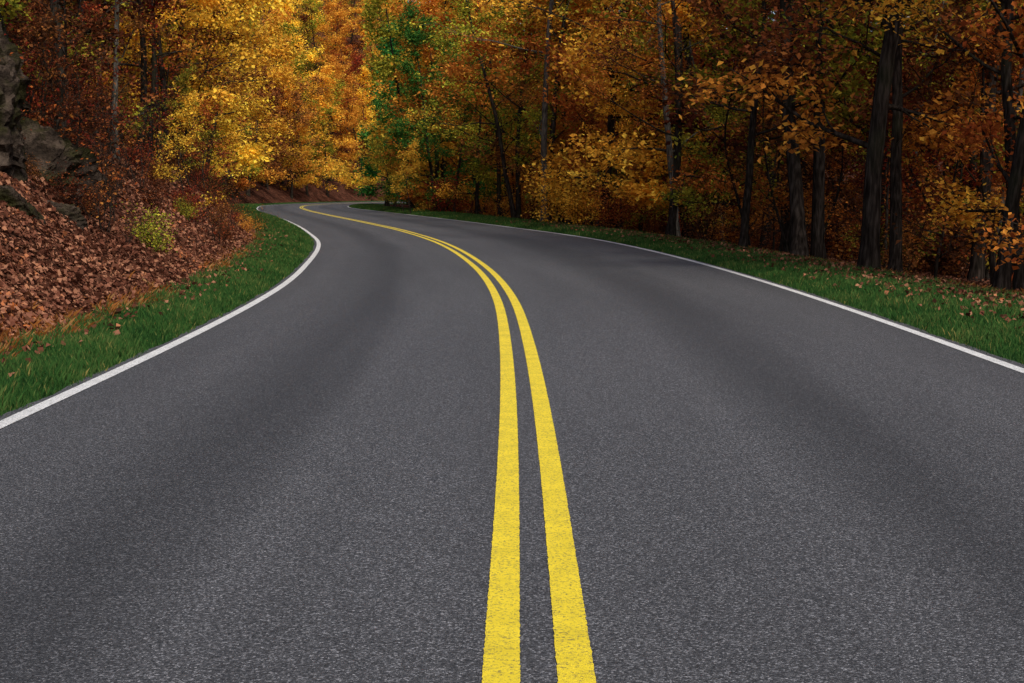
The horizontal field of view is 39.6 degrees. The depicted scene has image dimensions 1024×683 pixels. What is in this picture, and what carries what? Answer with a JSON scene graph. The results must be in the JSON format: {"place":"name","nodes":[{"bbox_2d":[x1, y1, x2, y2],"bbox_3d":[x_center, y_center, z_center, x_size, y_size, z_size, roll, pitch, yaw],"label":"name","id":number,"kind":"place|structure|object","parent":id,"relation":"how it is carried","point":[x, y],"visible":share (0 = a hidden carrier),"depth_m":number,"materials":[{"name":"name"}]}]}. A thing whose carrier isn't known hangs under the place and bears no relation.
{"place":"outdoors","nodes":[
{"label":"outdoors","id":0,"kind":"place"},
{"bbox_2d":[0,201,1023,682],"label":"road","id":1,"kind":"structure","parent":0,"point":[360,445],"depth_m":6.36,"materials":[{"name":"grey asphalt"}]},
{"bbox_2d":[0,203,1023,415],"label":"grass","id":2,"kind":"structure","parent":0,"point":[100,346],"depth_m":15.92,"materials":[{"name":"green plant"}]},
{"bbox_2d":[0,0,1023,414],"bbox_3d":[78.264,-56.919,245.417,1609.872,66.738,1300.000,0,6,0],"label":"ground","id":3,"kind":"structure","parent":0,"point":[274,194],"depth_m":32.24,"materials":[{"name":"brown plant"}]},
{"bbox_2d":[0,0,26,37],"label":"maple tree","id":4,"kind":"object","parent":3,"relation":"on","point":[3,26],"visible":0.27,"depth_m":24.67,"materials":[{"name":"green plant"}]},
{"bbox_2d":[0,22,107,229],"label":"rock outcrop","id":5,"kind":"object","parent":3,"relation":"on","point":[51,145],"visible":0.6,"depth_m":18.74,"materials":[{"name":"grey stone"}]},
{"bbox_2d":[4,0,112,128],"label":"tree","id":6,"kind":"object","parent":3,"relation":"on","point":[32,92],"visible":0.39,"depth_m":21.54,"materials":[{"name":"brown plant"}]},
{"bbox_2d":[18,0,100,141],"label":"rust sapling","id":7,"kind":"object","parent":3,"relation":"on","point":[36,6],"visible":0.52,"depth_m":20.84,"materials":[{"name":"red plant"}]},
{"bbox_2d":[5,0,113,136],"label":"maple tree","id":8,"kind":"object","parent":3,"relation":"on","point":[21,20],"visible":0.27,"depth_m":31.22,"materials":[{"name":"brown plant"}]},
{"bbox_2d":[4,0,128,118],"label":"autumn tree","id":9,"kind":"object","parent":3,"relation":"on","point":[103,5],"visible":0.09,"depth_m":38.57,"materials":[{"name":"orange plant"}]},
{"bbox_2d":[16,0,138,161],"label":"rust sapling","id":10,"kind":"object","parent":3,"relation":"on","point":[63,31],"visible":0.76,"depth_m":19.58,"materials":[{"name":"red plant"}]},
{"bbox_2d":[23,85,140,220],"bbox_3d":[-5.649,-2.519,19.722,1.334,1.993,2.125,3,7,25],"label":"bare brush","id":11,"kind":"object","parent":3,"relation":"on","point":[98,157],"visible":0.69,"depth_m":19.43,"materials":[{"name":"brown plant"}]},
{"bbox_2d":[46,34,126,183],"bbox_3d":[-5.771,-2.910,19.219,1.032,2.384,1.351,1,6,-2],"label":"rust sapling","id":12,"kind":"object","parent":3,"relation":"on","point":[86,63],"visible":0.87,"depth_m":18.95,"materials":[{"name":"red plant"}]},
{"bbox_2d":[5,0,174,85],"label":"autumn tree","id":13,"kind":"object","parent":3,"relation":"on","point":[84,17],"visible":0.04,"depth_m":45.23,"materials":[{"name":"orange plant"}]},
{"bbox_2d":[45,1,139,150],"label":"red sapling","id":14,"kind":"object","parent":3,"relation":"on","point":[89,8],"visible":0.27,"depth_m":23.70,"materials":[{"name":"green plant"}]},
{"bbox_2d":[40,151,144,234],"bbox_3d":[-5.479,-1.911,18.454,1.396,1.188,0.817,-2,6,-22],"label":"bare brush","id":15,"kind":"object","parent":3,"relation":"on","point":[104,212],"visible":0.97,"depth_m":18.47,"materials":[{"name":"brown plant"}]},
{"bbox_2d":[6,0,181,111],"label":"maple tree","id":16,"kind":"object","parent":3,"relation":"on","point":[45,11],"visible":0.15,"depth_m":36.40,"materials":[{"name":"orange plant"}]},
{"bbox_2d":[49,0,170,131],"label":"oak tree","id":17,"kind":"object","parent":3,"relation":"on","point":[106,23],"visible":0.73,"depth_m":22.90,"materials":[{"name":"orange plant"}]},
{"bbox_2d":[63,0,167,158],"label":"tree","id":18,"kind":"object","parent":3,"relation":"on","point":[116,25],"visible":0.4,"depth_m":28.59,"materials":[{"name":"grey plant"}]},
{"bbox_2d":[44,48,196,188],"bbox_3d":[-6.076,-3.359,21.763,2.593,2.398,1.523,5,8,38],"label":"bare brush","id":19,"kind":"object","parent":3,"relation":"on","point":[127,112],"visible":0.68,"depth_m":21.89,"materials":[{"name":"brown plant"}]},
{"bbox_2d":[52,0,188,163],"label":"maple tree","id":20,"kind":"object","parent":3,"relation":"on","point":[143,42],"visible":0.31,"depth_m":34.81,"materials":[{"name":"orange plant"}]},
{"bbox_2d":[103,1,150,108],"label":"autumn tree","id":21,"kind":"object","parent":3,"relation":"on","point":[128,69],"visible":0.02,"depth_m":57.44,"materials":[{"name":"orange plant"}]},
{"bbox_2d":[13,4,243,75],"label":"yellow maple tree","id":22,"kind":"object","parent":3,"relation":"on","point":[229,25],"visible":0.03,"depth_m":62.56,"materials":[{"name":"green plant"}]},
{"bbox_2d":[68,56,190,190],"bbox_3d":[-6.963,-3.743,24.791,2.858,2.422,1.678,-6,8,-43],"label":"bare brush","id":23,"kind":"object","parent":3,"relation":"on","point":[152,125],"visible":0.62,"depth_m":25.01,"materials":[{"name":"brown plant"}]},
{"bbox_2d":[135,171,174,212],"bbox_3d":[-5.865,-2.431,23.290,0.685,0.760,0.795,-3,10,-8],"label":"red shrub","id":24,"kind":"object","parent":3,"relation":"on","point":[152,198],"visible":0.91,"depth_m":23.26,"materials":[{"name":"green plant"}]},
{"bbox_2d":[37,0,285,102],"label":"yellow maple tree","id":25,"kind":"object","parent":3,"relation":"on","point":[231,4],"visible":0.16,"depth_m":48.41,"materials":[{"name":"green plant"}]},
{"bbox_2d":[70,0,252,110],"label":"yellow maple tree","id":26,"kind":"object","parent":3,"relation":"on","point":[236,88],"visible":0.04,"depth_m":72.39,"materials":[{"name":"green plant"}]},
{"bbox_2d":[84,0,252,161],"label":"yellow maple tree","id":27,"kind":"object","parent":3,"relation":"on","point":[225,101],"visible":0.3,"depth_m":41.65,"materials":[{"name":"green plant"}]},
{"bbox_2d":[164,190,205,221],"bbox_3d":[-6.654,-2.706,28.858,0.878,0.820,0.888,-3,7,-29],"label":"red shrub","id":28,"kind":"object","parent":3,"relation":"on","point":[190,199],"visible":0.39,"depth_m":28.87,"materials":[{"name":"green plant"}]},
{"bbox_2d":[174,193,198,219],"bbox_3d":[-6.055,-2.456,26.373,0.537,0.634,0.765,-1,6,-8],"label":"green shrub","id":29,"kind":"object","parent":3,"relation":"on","point":[188,208],"visible":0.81,"depth_m":26.39,"materials":[{"name":"green plant"}]},
{"bbox_2d":[149,59,225,187],"bbox_3d":[-7.625,-4.899,33.437,1.656,3.359,2.059,3,7,28],"label":"yellow sapling","id":30,"kind":"object","parent":3,"relation":"on","point":[181,83],"visible":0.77,"depth_m":33.21,"materials":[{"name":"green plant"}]},
{"bbox_2d":[68,2,308,164],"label":"yellow maple tree","id":31,"kind":"object","parent":3,"relation":"on","point":[274,52],"visible":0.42,"depth_m":48.25,"materials":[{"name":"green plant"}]},
{"bbox_2d":[153,90,226,209],"bbox_3d":[-6.885,-3.848,29.538,1.466,2.829,1.523,3,7,26],"label":"yellow sapling","id":32,"kind":"object","parent":3,"relation":"on","point":[190,100],"visible":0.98,"depth_m":29.74,"materials":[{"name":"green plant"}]},
{"bbox_2d":[121,0,273,146],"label":"yellow maple tree","id":33,"kind":"object","parent":3,"relation":"on","point":[228,22],"visible":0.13,"depth_m":61.28,"materials":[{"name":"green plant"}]},
{"bbox_2d":[174,139,233,191],"bbox_3d":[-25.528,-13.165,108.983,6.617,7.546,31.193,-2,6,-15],"label":"sapling","id":34,"kind":"object","parent":3,"relation":"on","point":[227,179],"visible":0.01,"depth_m":96.35,"materials":[{"name":"plant"}]},
{"bbox_2d":[178,93,242,196],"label":"red sapling","id":35,"kind":"object","parent":3,"relation":"on","point":[206,114],"visible":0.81,"depth_m":40.16,"materials":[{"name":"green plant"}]},
{"bbox_2d":[119,0,305,163],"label":"yellow maple tree","id":36,"kind":"object","parent":3,"relation":"on","point":[278,77],"visible":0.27,"depth_m":55.98,"materials":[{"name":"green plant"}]},
{"bbox_2d":[202,68,244,131],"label":"yellow maple tree","id":37,"kind":"object","parent":3,"relation":"on","point":[235,100],"visible":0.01,"depth_m":86.64,"materials":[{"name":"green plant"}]},
{"bbox_2d":[368,133,425,210],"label":"yellow sapling","id":38,"kind":"object","parent":3,"relation":"on","point":[380,148],"visible":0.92,"depth_m":92.16,"materials":[{"name":"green plant"}]},
{"bbox_2d":[381,38,436,207],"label":"green maple tree","id":39,"kind":"object","parent":3,"relation":"on","point":[405,149],"visible":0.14,"depth_m":106.38,"materials":[{"name":"green plant"}]},
{"bbox_2d":[387,138,435,212],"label":"yellow sapling","id":40,"kind":"object","parent":3,"relation":"on","point":[410,156],"visible":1,"depth_m":87.40,"materials":[{"name":"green plant"}]},
{"bbox_2d":[371,1,456,210],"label":"green maple tree","id":41,"kind":"object","parent":3,"relation":"on","point":[415,38],"visible":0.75,"depth_m":92.10,"materials":[{"name":"green plant"}]},
{"bbox_2d":[423,172,473,212],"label":"red bush","id":42,"kind":"object","parent":3,"relation":"on","point":[443,204],"visible":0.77,"depth_m":85.46,"materials":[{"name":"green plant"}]},
{"bbox_2d":[422,38,506,211],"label":"green maple tree","id":43,"kind":"object","parent":3,"relation":"on","point":[460,162],"visible":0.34,"depth_m":86.86,"materials":[{"name":"green plant"}]},
{"bbox_2d":[399,0,534,214],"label":"oak tree","id":44,"kind":"object","parent":3,"relation":"on","point":[464,193],"visible":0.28,"depth_m":82.53,"materials":[{"name":"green plant"}]},
{"bbox_2d":[409,0,559,217],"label":"maple tree","id":45,"kind":"object","parent":3,"relation":"on","point":[465,14],"visible":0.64,"depth_m":70.00,"materials":[{"name":"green plant"}]},
{"bbox_2d":[404,0,614,220],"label":"maple tree","id":46,"kind":"object","parent":3,"relation":"on","point":[543,115],"visible":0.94,"depth_m":59.21,"materials":[{"name":"orange plant"}]},
{"bbox_2d":[0,0,1023,286],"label":"forest undergrowth","id":47,"kind":"object","parent":3,"relation":"on","point":[710,222],"visible":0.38,"depth_m":34.86,"materials":[{"name":"brown plant"}]},
{"bbox_2d":[0,0,1023,253],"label":"forest trees","id":48,"kind":"object","parent":3,"relation":"on","point":[386,36],"visible":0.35,"depth_m":96.29,"materials":[{"name":"orange plant"}]},
{"bbox_2d":[0,124,1023,376],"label":"fallen leaves","id":49,"kind":"object","parent":3,"relation":"on","point":[64,300],"visible":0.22,"depth_m":16.93,"materials":[{"name":"brown plant"}]},
{"bbox_2d":[516,163,594,222],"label":"yellow bush","id":50,"kind":"object","parent":3,"relation":"on","point":[550,201],"visible":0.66,"depth_m":57.68,"materials":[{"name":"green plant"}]},
{"bbox_2d":[465,0,707,227],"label":"oak tree","id":51,"kind":"object","parent":3,"relation":"on","point":[556,172],"visible":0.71,"depth_m":50.84,"materials":[{"name":"orange plant"}]},
{"bbox_2d":[551,179,625,225],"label":"yellow bush","id":52,"kind":"object","parent":3,"relation":"on","point":[577,209],"visible":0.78,"depth_m":53.64,"materials":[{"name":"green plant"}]},
{"bbox_2d":[501,0,734,227],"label":"autumn tree","id":53,"kind":"object","parent":3,"relation":"on","point":[571,108],"visible":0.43,"depth_m":55.41,"materials":[{"name":"orange plant"}]},
{"bbox_2d":[585,181,650,229],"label":"orange bush","id":54,"kind":"object","parent":3,"relation":"on","point":[602,216],"visible":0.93,"depth_m":50.58,"materials":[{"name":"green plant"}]},
{"bbox_2d":[548,0,737,235],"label":"maple tree","id":55,"kind":"object","parent":3,"relation":"on","point":[670,151],"visible":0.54,"depth_m":44.63,"materials":[{"name":"orange plant"}]},
{"bbox_2d":[547,0,765,233],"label":"autumn tree","id":56,"kind":"object","parent":3,"relation":"on","point":[642,192],"visible":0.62,"depth_m":46.67,"materials":[{"name":"orange plant"}]},
{"bbox_2d":[564,0,754,238],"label":"autumn tree","id":57,"kind":"object","parent":3,"relation":"on","point":[648,160],"visible":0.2,"depth_m":51.09,"materials":[{"name":"orange plant"}]},
{"bbox_2d":[556,0,762,227],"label":"autumn tree","id":58,"kind":"object","parent":3,"relation":"on","point":[644,163],"visible":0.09,"depth_m":57.03,"materials":[{"name":"orange plant"}]},
{"bbox_2d":[554,0,800,235],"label":"oak tree","id":59,"kind":"object","parent":3,"relation":"on","point":[677,175],"visible":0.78,"depth_m":40.01,"materials":[{"name":"orange plant"}]},
{"bbox_2d":[579,0,873,246],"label":"oak tree","id":60,"kind":"object","parent":3,"relation":"on","point":[745,215],"visible":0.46,"depth_m":32.81,"materials":[{"name":"orange plant"}]},
{"bbox_2d":[620,0,846,242],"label":"autumn tree","id":61,"kind":"object","parent":3,"relation":"on","point":[703,55],"visible":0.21,"depth_m":49.58,"materials":[{"name":"orange plant"}]},
{"bbox_2d":[587,0,916,255],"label":"maple tree","id":62,"kind":"object","parent":3,"relation":"on","point":[798,243],"visible":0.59,"depth_m":29.05,"materials":[{"name":"orange plant"}]},
{"bbox_2d":[589,0,925,252],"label":"oak tree","id":63,"kind":"object","parent":3,"relation":"on","point":[787,231],"visible":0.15,"depth_m":37.62,"materials":[{"name":"orange plant"}]},
{"bbox_2d":[632,0,950,248],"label":"autumn tree","id":64,"kind":"object","parent":3,"relation":"on","point":[701,125],"visible":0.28,"depth_m":41.25,"materials":[{"name":"orange plant"}]},
{"bbox_2d":[656,0,1003,268],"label":"oak tree","id":65,"kind":"object","parent":3,"relation":"on","point":[869,254],"visible":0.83,"depth_m":23.03,"materials":[{"name":"orange plant"}]},
{"bbox_2d":[672,0,990,259],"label":"oak tree","id":66,"kind":"object","parent":3,"relation":"on","point":[817,247],"visible":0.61,"depth_m":27.84,"materials":[{"name":"orange plant"}]},
{"bbox_2d":[741,0,994,272],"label":"oak tree","id":67,"kind":"object","parent":3,"relation":"on","point":[898,95],"visible":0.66,"depth_m":23.56,"materials":[{"name":"orange plant"}]},
{"bbox_2d":[730,0,1023,281],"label":"oak tree","id":68,"kind":"object","parent":3,"relation":"on","point":[977,266],"visible":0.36,"depth_m":27.38,"materials":[{"name":"brown plant"}]},
{"bbox_2d":[777,0,1023,214],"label":"maple tree","id":69,"kind":"object","parent":3,"relation":"on","point":[801,100],"visible":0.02,"depth_m":38.53,"materials":[{"name":"brown plant"}]},
{"bbox_2d":[792,1,1023,279],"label":"maple tree","id":70,"kind":"object","parent":3,"relation":"on","point":[972,161],"visible":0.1,"depth_m":32.64,"materials":[{"name":"orange plant"}]},
{"bbox_2d":[796,0,1020,258],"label":"maple tree","id":71,"kind":"object","parent":3,"relation":"on","point":[846,116],"visible":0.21,"depth_m":31.24,"materials":[{"name":"orange plant"}]},
{"bbox_2d":[847,0,1023,290],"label":"maple tree","id":72,"kind":"object","parent":3,"relation":"on","point":[1004,73],"visible":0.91,"depth_m":20.83,"materials":[{"name":"orange plant"}]},
{"bbox_2d":[866,0,1013,245],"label":"tree","id":73,"kind":"object","parent":3,"relation":"on","point":[943,2],"visible":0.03,"depth_m":34.88,"materials":[{"name":"brown plant"}]},
{"bbox_2d":[885,25,1023,277],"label":"orange sapling","id":74,"kind":"object","parent":3,"relation":"on","point":[972,84],"visible":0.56,"depth_m":24.00,"materials":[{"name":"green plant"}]},
{"bbox_2d":[936,0,1023,290],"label":"oak tree","id":75,"kind":"object","parent":3,"relation":"on","point":[1013,179],"visible":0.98,"depth_m":19.49,"materials":[{"name":"orange plant"}]},
{"bbox_2d":[975,94,1023,270],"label":"orange sapling","id":76,"kind":"object","parent":3,"relation":"on","point":[1004,233],"visible":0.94,"depth_m":17.36,"materials":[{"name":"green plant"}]},
{"bbox_2d":[0,223,1023,359],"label":"dry grass","id":77,"kind":"structure","parent":0,"point":[47,329],"depth_m":14.31,"materials":[{"name":"brown plant"}]}
]}

